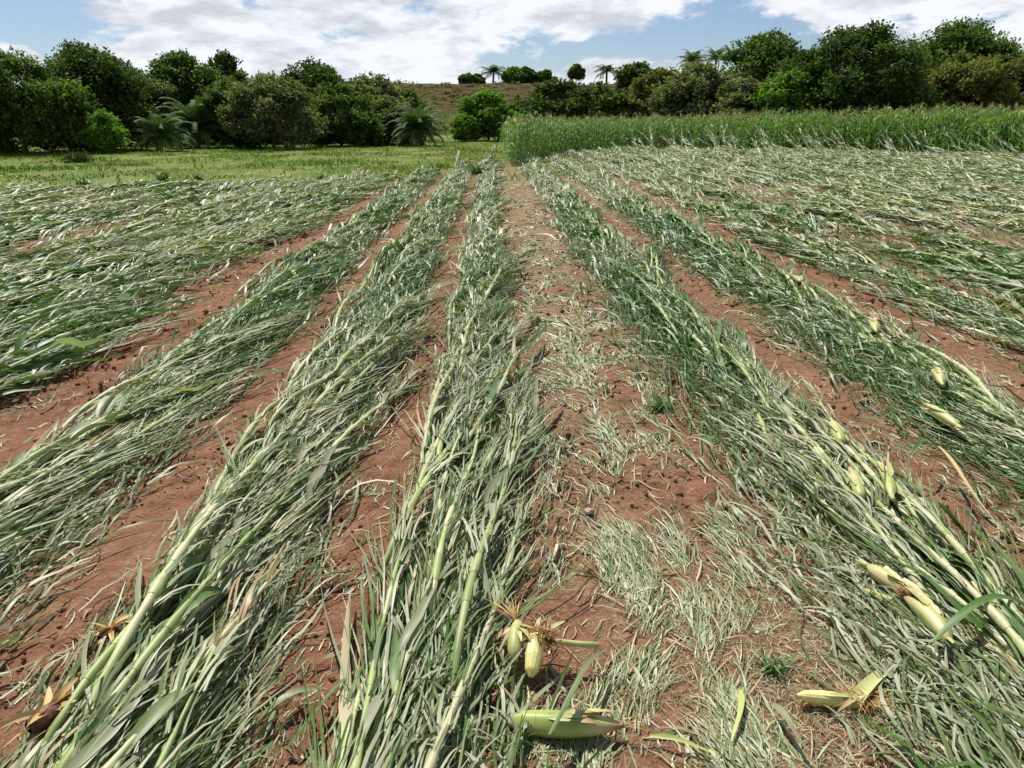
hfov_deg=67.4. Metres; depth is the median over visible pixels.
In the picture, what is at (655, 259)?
flattened corn plant
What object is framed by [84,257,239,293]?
flattened corn plant
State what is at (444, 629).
flattened corn plant
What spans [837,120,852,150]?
standing corn plant
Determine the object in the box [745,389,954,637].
flattened corn plant
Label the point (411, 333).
flattened corn plant
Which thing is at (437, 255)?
flattened corn plant
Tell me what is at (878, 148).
standing corn plant
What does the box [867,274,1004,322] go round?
flattened corn plant
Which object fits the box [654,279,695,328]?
flattened corn plant
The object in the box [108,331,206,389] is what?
flattened corn plant
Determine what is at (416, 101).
tree
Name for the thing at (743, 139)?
standing corn plant
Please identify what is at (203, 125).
palm tree
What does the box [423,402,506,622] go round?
flattened corn plant
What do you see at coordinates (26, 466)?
flattened corn plant
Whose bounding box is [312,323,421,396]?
flattened corn plant
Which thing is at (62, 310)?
flattened corn plant
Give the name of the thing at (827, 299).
flattened corn plant
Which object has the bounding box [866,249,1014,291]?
flattened corn plant
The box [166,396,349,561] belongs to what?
flattened corn plant
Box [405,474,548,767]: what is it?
flattened corn plant
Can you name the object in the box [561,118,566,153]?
standing corn plant
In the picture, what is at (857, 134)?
standing corn plant
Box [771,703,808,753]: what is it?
loose leaf
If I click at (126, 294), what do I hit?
flattened corn plant
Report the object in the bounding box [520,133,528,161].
standing corn plant
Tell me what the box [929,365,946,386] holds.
corn ear
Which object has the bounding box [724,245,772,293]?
flattened corn plant
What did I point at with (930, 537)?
flattened corn plant
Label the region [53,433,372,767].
flattened corn plant
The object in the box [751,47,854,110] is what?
tree
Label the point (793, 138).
standing corn plant
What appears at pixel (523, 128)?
standing corn plant
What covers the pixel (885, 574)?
corn ear
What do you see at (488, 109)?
tree
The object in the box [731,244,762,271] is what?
flattened corn plant
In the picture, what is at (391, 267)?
flattened corn plant
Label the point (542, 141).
standing corn plant
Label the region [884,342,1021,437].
flattened corn plant
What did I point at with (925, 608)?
corn ear
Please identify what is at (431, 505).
flattened corn plant
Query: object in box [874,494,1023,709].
flattened corn plant
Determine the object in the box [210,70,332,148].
tree
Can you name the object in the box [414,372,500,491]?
flattened corn plant
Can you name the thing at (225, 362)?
flattened corn plant
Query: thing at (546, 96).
tree
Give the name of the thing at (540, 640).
corn ear
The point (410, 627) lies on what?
flattened corn plant
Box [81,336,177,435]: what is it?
flattened corn plant
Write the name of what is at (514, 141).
standing corn plant
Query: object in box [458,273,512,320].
flattened corn plant
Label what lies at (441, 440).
flattened corn plant
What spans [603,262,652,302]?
flattened corn plant
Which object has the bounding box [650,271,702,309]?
flattened corn plant
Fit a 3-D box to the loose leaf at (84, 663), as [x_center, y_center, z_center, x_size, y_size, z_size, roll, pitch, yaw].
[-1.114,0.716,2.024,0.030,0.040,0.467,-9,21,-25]
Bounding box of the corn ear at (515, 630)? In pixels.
[487,592,549,662]
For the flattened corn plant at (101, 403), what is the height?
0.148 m
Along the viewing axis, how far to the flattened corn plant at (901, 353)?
4.67 m
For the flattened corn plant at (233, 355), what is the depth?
4.34 m
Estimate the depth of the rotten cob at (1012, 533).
2.81 m
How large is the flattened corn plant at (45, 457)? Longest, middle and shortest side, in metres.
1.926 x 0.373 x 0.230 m
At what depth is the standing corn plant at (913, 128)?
34.50 m
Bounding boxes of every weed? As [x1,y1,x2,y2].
[72,173,97,184]
[147,168,176,180]
[189,170,210,180]
[313,170,328,179]
[464,160,494,173]
[521,153,542,164]
[640,391,687,410]
[644,430,666,439]
[746,636,801,684]
[871,721,897,736]
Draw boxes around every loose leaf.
[81,613,97,708]
[135,561,152,642]
[254,687,321,723]
[285,667,359,749]
[548,649,607,734]
[650,733,714,753]
[731,688,744,740]
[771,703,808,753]
[881,435,910,461]
[910,437,928,455]
[931,593,1023,642]
[938,446,1010,538]
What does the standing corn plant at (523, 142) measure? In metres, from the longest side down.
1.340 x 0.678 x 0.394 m
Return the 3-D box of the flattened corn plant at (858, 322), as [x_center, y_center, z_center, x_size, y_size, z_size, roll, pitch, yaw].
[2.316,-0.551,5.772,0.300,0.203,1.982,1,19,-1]
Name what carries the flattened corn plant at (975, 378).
on the ground at (570, 607)
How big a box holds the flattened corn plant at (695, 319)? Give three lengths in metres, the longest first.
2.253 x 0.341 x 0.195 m
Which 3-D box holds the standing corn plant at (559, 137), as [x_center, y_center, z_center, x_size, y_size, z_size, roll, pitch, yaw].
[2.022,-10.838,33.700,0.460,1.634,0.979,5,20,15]
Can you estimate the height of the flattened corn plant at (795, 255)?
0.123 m
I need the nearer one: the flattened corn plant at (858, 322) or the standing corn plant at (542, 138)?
the flattened corn plant at (858, 322)
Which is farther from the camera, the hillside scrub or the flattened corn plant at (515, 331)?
the hillside scrub
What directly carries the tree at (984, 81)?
on the ground at (570, 607)
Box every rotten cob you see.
[0,677,85,748]
[83,613,132,643]
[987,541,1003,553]
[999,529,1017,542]
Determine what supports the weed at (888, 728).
on the ground at (570, 607)
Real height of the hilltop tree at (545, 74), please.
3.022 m
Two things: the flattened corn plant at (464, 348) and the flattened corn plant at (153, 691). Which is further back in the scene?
the flattened corn plant at (464, 348)
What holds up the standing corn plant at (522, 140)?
on the ground at (570, 607)
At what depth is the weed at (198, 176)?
19.59 m
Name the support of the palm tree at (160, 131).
on the ground at (570, 607)
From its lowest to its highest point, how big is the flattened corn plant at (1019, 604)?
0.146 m
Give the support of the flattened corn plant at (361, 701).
on the ground at (570, 607)
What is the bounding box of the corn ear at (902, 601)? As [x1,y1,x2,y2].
[863,588,908,611]
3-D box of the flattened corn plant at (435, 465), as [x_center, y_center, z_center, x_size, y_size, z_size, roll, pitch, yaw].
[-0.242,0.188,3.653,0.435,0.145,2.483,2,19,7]
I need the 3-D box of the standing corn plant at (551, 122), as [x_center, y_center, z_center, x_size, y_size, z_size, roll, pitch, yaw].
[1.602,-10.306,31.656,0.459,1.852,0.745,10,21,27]
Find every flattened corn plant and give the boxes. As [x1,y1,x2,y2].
[0,278,135,310]
[0,287,163,339]
[0,288,171,334]
[0,302,146,340]
[0,306,151,356]
[0,309,218,365]
[0,315,165,386]
[0,320,78,373]
[0,321,157,386]
[0,327,154,391]
[0,357,230,499]
[0,362,259,497]
[0,364,222,496]
[0,364,299,498]
[0,378,177,512]
[0,400,194,537]
[0,409,185,538]
[0,411,226,529]
[0,418,182,549]
[0,419,146,523]
[0,438,113,496]
[0,450,92,542]
[0,568,213,767]
[1,376,214,498]
[2,244,132,272]
[2,283,151,332]
[2,292,168,362]
[2,341,248,472]
[3,275,217,326]
[3,281,137,318]
[3,293,232,364]
[7,249,123,280]
[7,289,114,322]
[11,409,110,466]
[14,274,139,308]
[18,260,121,286]
[18,271,174,316]
[20,445,357,767]
[21,274,184,334]
[26,523,301,767]
[29,458,349,767]
[30,345,238,461]
[35,267,173,308]
[35,341,288,471]
[38,426,322,759]
[43,241,158,270]
[47,251,150,285]
[51,267,140,289]
[51,295,190,351]
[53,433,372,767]
[54,332,265,440]
[56,336,291,439]
[59,270,215,307]
[64,499,272,767]
[66,259,191,301]
[73,386,336,728]
[74,397,357,712]
[76,466,323,767]
[78,604,267,761]
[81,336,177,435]
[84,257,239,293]
[91,495,350,767]
[92,317,297,419]
[97,501,330,762]
[98,256,213,286]
[98,620,247,767]
[105,253,197,277]
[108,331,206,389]
[133,301,318,386]
[134,390,330,640]
[136,309,300,388]
[138,549,314,767]
[142,391,360,640]
[147,302,327,386]
[155,305,328,368]
[157,319,316,381]
[159,296,272,366]
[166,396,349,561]
[169,298,324,362]
[180,293,295,352]
[183,396,399,596]
[186,285,297,341]
[193,287,325,345]
[205,360,335,505]
[214,285,282,330]
[219,282,313,332]
[222,272,323,312]
[228,293,314,346]
[236,251,296,293]
[236,356,407,500]
[238,337,401,492]
[249,254,347,295]
[254,253,317,288]
[254,256,339,301]
[254,502,465,767]
[257,259,308,292]
[260,325,345,437]
[261,254,360,300]
[261,317,410,437]
[262,346,398,444]
[265,260,338,291]
[268,364,401,552]
[269,460,444,767]
[274,347,399,461]
[276,332,430,452]
[281,254,365,283]
[283,247,357,276]
[287,290,436,386]
[293,544,421,767]
[298,297,435,378]
[303,295,372,372]
[304,294,384,368]
[309,301,445,408]
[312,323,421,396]
[316,321,423,396]
[316,349,448,466]
[320,296,393,376]
[326,289,424,385]
[330,279,379,333]
[334,608,418,767]
[336,282,409,339]
[347,281,379,305]
[349,275,470,336]
[355,258,386,296]
[355,293,405,336]
[356,258,432,308]
[375,451,504,763]
[376,357,515,579]
[381,242,424,278]
[381,252,416,281]
[381,259,427,292]
[384,246,426,290]
[384,250,446,281]
[390,326,469,457]
[394,467,517,766]
[402,634,483,767]
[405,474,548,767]
[411,378,560,599]
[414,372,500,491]
[415,470,615,767]
[416,327,467,440]
[419,358,504,476]
[421,415,508,645]
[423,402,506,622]
[428,362,526,515]
[434,286,473,345]
[434,322,508,427]
[436,327,525,457]
[443,279,476,318]
[444,278,482,343]
[445,297,531,372]
[447,306,522,392]
[447,320,510,416]
[450,386,570,696]
[451,257,472,289]
[453,299,498,369]
[455,289,517,353]
[455,316,521,391]
[457,279,493,336]
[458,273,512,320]
[459,265,475,291]
[459,268,512,298]
[460,270,506,313]
[460,347,593,509]
[463,252,485,278]
[463,280,509,329]
[463,324,553,448]
[465,291,493,333]
[471,254,519,305]
[472,248,540,279]
[473,363,566,527]
[475,298,545,372]
[476,275,535,307]
[478,251,522,281]
[481,261,532,299]
[485,248,510,279]
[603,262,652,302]
[607,251,634,288]
[609,265,658,298]
[611,251,630,270]
[613,279,684,350]
[617,269,669,307]
[623,254,663,292]
[623,288,718,372]
[629,252,670,282]
[639,263,687,295]
[644,300,709,361]
[648,243,678,281]
[649,275,709,328]
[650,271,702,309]
[652,265,691,306]
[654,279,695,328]
[662,287,707,336]
[667,302,713,346]
[669,279,687,320]
[683,331,790,439]
[687,301,780,421]
[688,303,730,392]
[692,327,774,418]
[695,359,772,458]
[698,346,829,474]
[703,314,763,384]
[707,407,1023,663]
[708,327,783,437]
[709,310,789,387]
[716,356,844,481]
[716,365,903,574]
[718,254,797,293]
[719,240,756,282]
[719,332,825,451]
[721,272,844,326]
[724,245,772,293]
[725,362,853,509]
[728,399,949,619]
[728,400,843,517]
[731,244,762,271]
[741,415,1023,680]
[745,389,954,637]
[750,253,799,291]
[760,355,923,555]
[765,263,810,297]
[768,271,857,315]
[769,272,809,311]
[776,263,839,307]
[777,290,878,362]
[777,388,934,538]
[783,367,920,523]
[787,251,874,286]
[797,281,857,344]
[801,280,851,321]
[804,297,877,343]
[805,247,910,282]
[825,321,929,403]
[826,293,898,366]
[828,249,877,282]
[829,431,1023,621]
[835,302,917,376]
[841,323,900,367]
[842,253,939,302]
[842,312,944,388]
[849,443,1023,653]
[853,283,1011,334]
[854,312,964,384]
[855,259,920,297]
[856,306,1000,411]
[857,259,949,305]
[859,368,1022,480]
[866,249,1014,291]
[866,325,1012,432]
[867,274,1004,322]
[870,437,1023,665]
[872,252,906,279]
[874,357,1021,442]
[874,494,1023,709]
[874,551,1023,731]
[875,267,995,308]
[875,530,1023,683]
[877,313,969,380]
[881,251,975,285]
[881,326,1009,429]
[881,346,1023,444]
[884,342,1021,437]
[891,339,1022,419]
[892,387,1023,470]
[897,495,1023,626]
[900,277,1008,327]
[902,254,999,287]
[920,374,1023,418]
[922,535,1023,660]
[923,353,1023,446]
[924,277,1004,314]
[938,496,1023,610]
[948,402,1023,445]
[955,566,1023,616]
[965,620,1023,767]
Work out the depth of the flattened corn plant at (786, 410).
3.65 m
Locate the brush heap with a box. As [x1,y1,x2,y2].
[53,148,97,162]
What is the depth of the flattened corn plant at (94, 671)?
2.10 m
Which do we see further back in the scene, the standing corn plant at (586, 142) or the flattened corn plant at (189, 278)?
the standing corn plant at (586, 142)
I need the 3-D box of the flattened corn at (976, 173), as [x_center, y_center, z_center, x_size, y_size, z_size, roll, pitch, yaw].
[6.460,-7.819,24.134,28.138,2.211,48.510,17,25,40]
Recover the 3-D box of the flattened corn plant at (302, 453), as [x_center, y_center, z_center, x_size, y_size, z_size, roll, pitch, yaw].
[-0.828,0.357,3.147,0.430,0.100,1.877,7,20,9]
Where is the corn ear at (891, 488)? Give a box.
[877,460,896,501]
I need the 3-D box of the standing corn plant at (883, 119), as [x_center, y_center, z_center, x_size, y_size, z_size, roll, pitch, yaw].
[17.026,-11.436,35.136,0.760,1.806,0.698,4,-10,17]
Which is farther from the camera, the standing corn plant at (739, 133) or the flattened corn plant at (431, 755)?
the standing corn plant at (739, 133)
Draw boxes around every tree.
[0,46,110,153]
[29,38,161,148]
[124,111,197,151]
[129,64,179,145]
[141,48,228,143]
[155,96,240,148]
[191,75,269,146]
[194,48,251,142]
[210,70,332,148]
[276,55,352,142]
[305,80,387,146]
[336,70,413,143]
[368,94,415,144]
[387,105,448,146]
[399,87,436,139]
[451,87,527,140]
[456,72,475,83]
[472,73,486,83]
[478,65,508,82]
[501,65,527,83]
[508,76,610,123]
[517,65,539,83]
[536,69,557,82]
[567,63,585,82]
[578,81,629,123]
[590,64,617,84]
[609,60,654,117]
[620,66,695,123]
[642,59,746,129]
[674,49,710,68]
[698,27,806,96]
[700,76,765,117]
[704,45,728,71]
[746,68,828,120]
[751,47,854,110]
[781,18,946,134]
[899,14,1022,80]
[902,65,965,110]
[923,53,1023,113]
[965,39,1023,108]
[981,54,1023,109]
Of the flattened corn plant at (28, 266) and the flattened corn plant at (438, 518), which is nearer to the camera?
the flattened corn plant at (438, 518)
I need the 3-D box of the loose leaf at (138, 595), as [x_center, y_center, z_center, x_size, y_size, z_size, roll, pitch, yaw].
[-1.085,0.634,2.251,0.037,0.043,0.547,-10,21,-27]
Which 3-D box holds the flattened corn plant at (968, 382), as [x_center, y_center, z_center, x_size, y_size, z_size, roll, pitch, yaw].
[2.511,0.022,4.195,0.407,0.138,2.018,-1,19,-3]
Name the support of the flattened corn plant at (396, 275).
on the ground at (570, 607)
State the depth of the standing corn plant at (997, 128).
31.95 m
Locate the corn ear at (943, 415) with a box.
[922,403,964,430]
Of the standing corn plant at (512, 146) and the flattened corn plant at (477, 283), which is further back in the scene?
the standing corn plant at (512, 146)
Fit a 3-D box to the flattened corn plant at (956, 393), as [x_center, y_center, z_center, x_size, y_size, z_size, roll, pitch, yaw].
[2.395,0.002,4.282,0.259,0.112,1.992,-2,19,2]
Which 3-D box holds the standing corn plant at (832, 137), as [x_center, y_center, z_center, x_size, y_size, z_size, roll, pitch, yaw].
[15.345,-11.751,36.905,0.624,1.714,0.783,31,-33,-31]
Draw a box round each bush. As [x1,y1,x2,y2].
[40,83,97,152]
[76,107,130,153]
[447,112,481,141]
[507,98,540,120]
[706,107,755,123]
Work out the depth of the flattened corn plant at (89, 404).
3.93 m
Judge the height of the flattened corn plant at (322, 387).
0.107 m
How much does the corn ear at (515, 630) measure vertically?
0.109 m
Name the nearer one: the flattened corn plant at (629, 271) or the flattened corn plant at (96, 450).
the flattened corn plant at (96, 450)
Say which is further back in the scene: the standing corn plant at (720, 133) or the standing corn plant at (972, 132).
the standing corn plant at (720, 133)
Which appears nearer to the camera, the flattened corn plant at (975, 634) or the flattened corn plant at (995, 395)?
the flattened corn plant at (975, 634)
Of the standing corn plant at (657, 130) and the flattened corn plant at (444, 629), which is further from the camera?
the standing corn plant at (657, 130)
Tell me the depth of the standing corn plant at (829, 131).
36.85 m
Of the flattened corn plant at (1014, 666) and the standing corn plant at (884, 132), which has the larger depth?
the standing corn plant at (884, 132)
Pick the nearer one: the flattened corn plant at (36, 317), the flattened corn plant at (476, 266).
the flattened corn plant at (36, 317)
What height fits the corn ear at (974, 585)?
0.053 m
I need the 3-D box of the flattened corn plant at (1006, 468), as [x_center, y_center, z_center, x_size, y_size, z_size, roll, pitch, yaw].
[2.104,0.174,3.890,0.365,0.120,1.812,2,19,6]
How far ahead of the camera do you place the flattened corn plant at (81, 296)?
6.33 m
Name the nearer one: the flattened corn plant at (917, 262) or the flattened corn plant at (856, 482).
the flattened corn plant at (856, 482)
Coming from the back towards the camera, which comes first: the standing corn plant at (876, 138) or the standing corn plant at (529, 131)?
the standing corn plant at (876, 138)
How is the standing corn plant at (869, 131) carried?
on the ground at (570, 607)
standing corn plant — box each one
[503,114,523,165]
[504,128,519,160]
[505,119,523,164]
[507,121,522,165]
[509,131,516,164]
[516,119,524,160]
[518,112,530,156]
[518,122,530,160]
[518,128,528,156]
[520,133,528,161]
[521,113,534,155]
[526,113,543,157]
[526,115,545,157]
[526,121,540,156]
[527,116,541,147]
[534,123,548,156]
[536,121,549,157]
[536,122,551,156]
[537,116,545,151]
[545,124,553,154]
[546,130,558,151]
[548,114,559,154]
[553,119,564,153]
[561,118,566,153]
[565,117,579,148]
[566,119,581,149]
[572,124,584,148]
[581,117,592,148]
[586,126,592,149]
[589,114,596,148]
[591,127,604,147]
[592,116,605,145]
[619,116,631,145]
[620,123,630,145]
[648,113,661,145]
[650,122,661,143]
[676,116,685,145]
[695,119,703,147]
[714,120,723,142]
[735,117,741,148]
[737,129,748,148]
[740,126,753,147]
[742,127,751,148]
[750,123,760,147]
[751,120,758,147]
[770,123,779,144]
[774,125,781,147]
[778,127,785,148]
[780,113,795,146]
[781,127,793,147]
[785,124,798,148]
[789,121,804,146]
[794,118,803,147]
[796,115,811,146]
[800,118,812,147]
[822,127,840,147]
[824,120,836,147]
[833,120,846,145]
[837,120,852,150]
[841,123,853,148]
[850,121,865,148]
[853,123,860,149]
[854,119,869,148]
[858,128,871,148]
[862,118,873,148]
[864,105,887,147]
[864,118,873,148]
[865,111,882,147]
[866,114,883,148]
[871,128,880,149]
[876,115,891,149]
[876,124,882,150]
[877,117,886,148]
[884,115,900,149]
[891,108,911,150]
[895,115,910,149]
[899,129,912,150]
[907,115,925,149]
[907,122,920,149]
[909,118,918,149]
[929,129,942,146]
[932,110,953,145]
[934,112,947,148]
[938,124,949,149]
[939,126,957,152]
[939,129,952,149]
[947,110,965,150]
[955,121,974,151]
[959,124,975,150]
[967,115,976,149]
[972,119,985,150]
[977,114,1003,151]
[980,119,994,151]
[985,119,1006,151]
[987,113,1004,148]
[987,122,1007,151]
[992,116,1007,151]
[1006,108,1023,150]
[1012,117,1023,151]
[1015,114,1023,149]
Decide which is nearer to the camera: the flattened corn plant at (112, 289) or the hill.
the flattened corn plant at (112, 289)
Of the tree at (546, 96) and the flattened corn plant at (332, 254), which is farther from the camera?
the tree at (546, 96)
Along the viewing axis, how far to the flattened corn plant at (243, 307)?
5.87 m
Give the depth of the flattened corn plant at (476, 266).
7.30 m
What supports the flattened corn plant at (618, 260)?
on the ground at (570, 607)
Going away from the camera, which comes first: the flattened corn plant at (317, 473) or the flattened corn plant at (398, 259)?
the flattened corn plant at (317, 473)
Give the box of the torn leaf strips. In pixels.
[0,146,1023,767]
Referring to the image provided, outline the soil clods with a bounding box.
[0,204,1023,767]
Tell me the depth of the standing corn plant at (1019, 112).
32.07 m
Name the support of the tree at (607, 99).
on the ground at (570, 607)
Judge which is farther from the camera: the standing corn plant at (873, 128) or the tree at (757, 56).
the tree at (757, 56)
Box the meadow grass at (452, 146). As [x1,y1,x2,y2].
[0,138,1013,189]
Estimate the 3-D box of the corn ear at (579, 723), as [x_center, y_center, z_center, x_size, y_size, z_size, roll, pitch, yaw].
[0.143,0.821,1.857,0.391,0.068,0.071,1,19,2]
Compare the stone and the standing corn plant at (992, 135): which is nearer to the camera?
the stone
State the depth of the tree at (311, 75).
52.39 m
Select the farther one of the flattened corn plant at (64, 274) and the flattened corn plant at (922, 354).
the flattened corn plant at (64, 274)
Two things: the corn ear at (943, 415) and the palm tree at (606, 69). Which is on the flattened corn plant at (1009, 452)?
the corn ear at (943, 415)
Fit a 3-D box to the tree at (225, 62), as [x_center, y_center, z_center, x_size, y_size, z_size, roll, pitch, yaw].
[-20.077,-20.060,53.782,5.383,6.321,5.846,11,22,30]
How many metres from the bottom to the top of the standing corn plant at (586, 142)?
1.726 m
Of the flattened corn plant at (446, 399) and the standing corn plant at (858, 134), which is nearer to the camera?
the flattened corn plant at (446, 399)
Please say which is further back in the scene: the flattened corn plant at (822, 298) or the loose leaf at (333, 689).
the flattened corn plant at (822, 298)
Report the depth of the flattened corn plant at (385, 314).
5.64 m
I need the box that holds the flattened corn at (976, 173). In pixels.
[0,113,1023,767]
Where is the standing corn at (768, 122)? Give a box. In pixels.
[496,100,1023,162]
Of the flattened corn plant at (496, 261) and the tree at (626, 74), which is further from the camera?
the tree at (626, 74)
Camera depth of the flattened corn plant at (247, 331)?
5.06 m
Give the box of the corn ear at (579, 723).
[491,708,648,738]
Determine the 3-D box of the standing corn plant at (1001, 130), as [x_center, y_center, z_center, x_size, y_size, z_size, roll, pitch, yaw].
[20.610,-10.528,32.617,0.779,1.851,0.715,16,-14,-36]
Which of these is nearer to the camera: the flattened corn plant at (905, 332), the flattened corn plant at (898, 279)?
the flattened corn plant at (905, 332)
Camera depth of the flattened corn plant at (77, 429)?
3.45 m
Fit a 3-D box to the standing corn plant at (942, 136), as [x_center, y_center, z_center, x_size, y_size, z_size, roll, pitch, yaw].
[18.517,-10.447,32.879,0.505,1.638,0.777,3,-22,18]
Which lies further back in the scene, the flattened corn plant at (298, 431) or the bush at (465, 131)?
the bush at (465, 131)
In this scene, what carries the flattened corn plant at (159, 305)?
on the ground at (570, 607)
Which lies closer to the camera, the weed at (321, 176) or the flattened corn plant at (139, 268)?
the flattened corn plant at (139, 268)
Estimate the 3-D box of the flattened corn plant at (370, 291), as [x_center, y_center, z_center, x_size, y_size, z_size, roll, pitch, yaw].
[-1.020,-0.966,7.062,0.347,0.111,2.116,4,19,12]
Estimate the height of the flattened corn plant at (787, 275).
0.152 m
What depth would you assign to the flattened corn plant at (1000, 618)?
2.41 m
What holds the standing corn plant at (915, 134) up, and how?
on the ground at (570, 607)
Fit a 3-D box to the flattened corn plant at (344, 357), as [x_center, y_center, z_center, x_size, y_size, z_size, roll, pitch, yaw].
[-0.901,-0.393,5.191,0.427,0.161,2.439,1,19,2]
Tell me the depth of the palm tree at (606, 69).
119.11 m
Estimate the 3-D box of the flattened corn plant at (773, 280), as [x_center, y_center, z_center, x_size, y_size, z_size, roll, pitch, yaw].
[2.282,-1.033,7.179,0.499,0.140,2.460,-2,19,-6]
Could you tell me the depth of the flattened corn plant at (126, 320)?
5.50 m
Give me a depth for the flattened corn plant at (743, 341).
4.67 m
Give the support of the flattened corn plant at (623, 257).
on the ground at (570, 607)
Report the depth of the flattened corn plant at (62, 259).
7.52 m
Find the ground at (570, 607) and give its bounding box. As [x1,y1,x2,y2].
[0,135,1023,767]
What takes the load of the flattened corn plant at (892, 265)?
on the ground at (570, 607)
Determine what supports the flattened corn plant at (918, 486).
on the ground at (570, 607)
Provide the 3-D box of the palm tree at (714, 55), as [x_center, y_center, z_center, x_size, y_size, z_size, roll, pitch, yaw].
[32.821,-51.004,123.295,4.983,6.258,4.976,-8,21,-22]
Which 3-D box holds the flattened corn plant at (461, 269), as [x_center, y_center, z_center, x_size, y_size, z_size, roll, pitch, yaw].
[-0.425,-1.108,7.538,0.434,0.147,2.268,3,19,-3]
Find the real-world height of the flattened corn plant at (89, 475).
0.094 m
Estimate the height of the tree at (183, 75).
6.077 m
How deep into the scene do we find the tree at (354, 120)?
44.80 m
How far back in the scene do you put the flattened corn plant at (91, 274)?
7.12 m
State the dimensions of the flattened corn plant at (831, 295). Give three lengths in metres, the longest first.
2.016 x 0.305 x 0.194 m
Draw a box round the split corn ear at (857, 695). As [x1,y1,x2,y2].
[797,670,899,725]
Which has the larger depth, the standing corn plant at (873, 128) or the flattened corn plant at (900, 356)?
the standing corn plant at (873, 128)
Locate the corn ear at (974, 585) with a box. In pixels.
[968,581,1005,602]
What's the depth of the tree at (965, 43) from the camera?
75.26 m
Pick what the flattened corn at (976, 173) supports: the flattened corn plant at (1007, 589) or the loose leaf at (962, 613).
the loose leaf at (962, 613)
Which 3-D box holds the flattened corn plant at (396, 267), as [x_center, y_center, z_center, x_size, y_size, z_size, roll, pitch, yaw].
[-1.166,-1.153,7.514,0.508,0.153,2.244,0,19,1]
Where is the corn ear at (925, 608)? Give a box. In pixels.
[887,581,960,650]
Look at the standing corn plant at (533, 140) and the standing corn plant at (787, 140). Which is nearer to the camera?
the standing corn plant at (533, 140)
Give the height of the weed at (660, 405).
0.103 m
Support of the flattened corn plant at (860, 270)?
on the ground at (570, 607)
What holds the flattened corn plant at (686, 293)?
on the ground at (570, 607)
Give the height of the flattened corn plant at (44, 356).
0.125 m
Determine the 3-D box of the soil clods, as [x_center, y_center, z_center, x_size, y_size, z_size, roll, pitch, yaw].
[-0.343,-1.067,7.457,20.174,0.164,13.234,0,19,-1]
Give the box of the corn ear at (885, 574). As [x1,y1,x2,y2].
[858,559,936,602]
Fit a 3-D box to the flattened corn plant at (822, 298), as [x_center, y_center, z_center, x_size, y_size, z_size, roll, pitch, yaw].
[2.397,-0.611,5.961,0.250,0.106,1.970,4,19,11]
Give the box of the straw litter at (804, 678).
[475,511,1021,767]
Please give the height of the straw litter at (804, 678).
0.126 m
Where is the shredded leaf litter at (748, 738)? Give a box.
[0,166,1023,767]
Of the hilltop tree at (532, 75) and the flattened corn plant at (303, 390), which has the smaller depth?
the flattened corn plant at (303, 390)
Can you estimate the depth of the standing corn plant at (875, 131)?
35.23 m
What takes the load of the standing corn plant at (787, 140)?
on the ground at (570, 607)
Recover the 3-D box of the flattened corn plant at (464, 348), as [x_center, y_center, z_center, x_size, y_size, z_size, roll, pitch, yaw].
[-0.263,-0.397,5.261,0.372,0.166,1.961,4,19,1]
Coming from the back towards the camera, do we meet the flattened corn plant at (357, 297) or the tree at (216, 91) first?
the tree at (216, 91)
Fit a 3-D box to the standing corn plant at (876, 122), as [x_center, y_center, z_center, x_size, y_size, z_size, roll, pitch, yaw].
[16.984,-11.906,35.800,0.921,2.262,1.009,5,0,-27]
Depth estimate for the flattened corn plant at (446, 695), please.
1.90 m
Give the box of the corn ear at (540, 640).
[504,615,598,678]
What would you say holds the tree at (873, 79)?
on the ground at (570, 607)
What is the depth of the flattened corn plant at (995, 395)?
4.08 m
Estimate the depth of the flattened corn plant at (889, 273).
7.56 m
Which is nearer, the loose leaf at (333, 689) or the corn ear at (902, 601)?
the loose leaf at (333, 689)
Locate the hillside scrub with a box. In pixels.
[91,78,617,133]
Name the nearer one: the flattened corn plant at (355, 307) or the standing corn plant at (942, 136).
the flattened corn plant at (355, 307)
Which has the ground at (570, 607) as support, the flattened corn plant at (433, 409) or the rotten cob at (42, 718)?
the flattened corn plant at (433, 409)
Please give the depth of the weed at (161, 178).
19.59 m
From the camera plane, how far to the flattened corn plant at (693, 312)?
5.45 m
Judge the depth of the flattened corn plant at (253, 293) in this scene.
6.12 m
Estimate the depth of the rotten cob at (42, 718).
1.81 m
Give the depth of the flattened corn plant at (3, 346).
4.77 m
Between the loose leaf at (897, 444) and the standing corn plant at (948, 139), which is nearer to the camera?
the loose leaf at (897, 444)
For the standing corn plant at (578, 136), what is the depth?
36.85 m
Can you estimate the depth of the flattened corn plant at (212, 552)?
2.46 m
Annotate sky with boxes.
[0,0,1023,88]
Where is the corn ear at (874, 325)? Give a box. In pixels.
[868,317,880,332]
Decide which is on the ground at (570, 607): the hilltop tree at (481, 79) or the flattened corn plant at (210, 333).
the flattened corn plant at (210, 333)
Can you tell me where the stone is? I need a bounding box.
[583,508,593,514]
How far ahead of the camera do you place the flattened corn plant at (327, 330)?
5.37 m
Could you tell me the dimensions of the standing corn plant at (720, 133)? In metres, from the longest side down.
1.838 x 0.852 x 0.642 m
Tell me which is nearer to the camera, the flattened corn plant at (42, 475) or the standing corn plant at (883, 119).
the flattened corn plant at (42, 475)
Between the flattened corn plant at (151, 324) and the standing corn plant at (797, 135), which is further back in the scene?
the standing corn plant at (797, 135)
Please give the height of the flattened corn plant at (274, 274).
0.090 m
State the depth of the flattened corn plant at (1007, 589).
2.53 m
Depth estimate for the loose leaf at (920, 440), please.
3.21 m
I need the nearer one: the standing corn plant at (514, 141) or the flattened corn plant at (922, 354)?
the flattened corn plant at (922, 354)
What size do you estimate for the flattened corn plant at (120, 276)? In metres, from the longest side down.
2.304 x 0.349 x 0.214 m
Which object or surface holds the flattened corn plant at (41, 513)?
on the ground at (570, 607)
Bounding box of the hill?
[14,82,698,135]

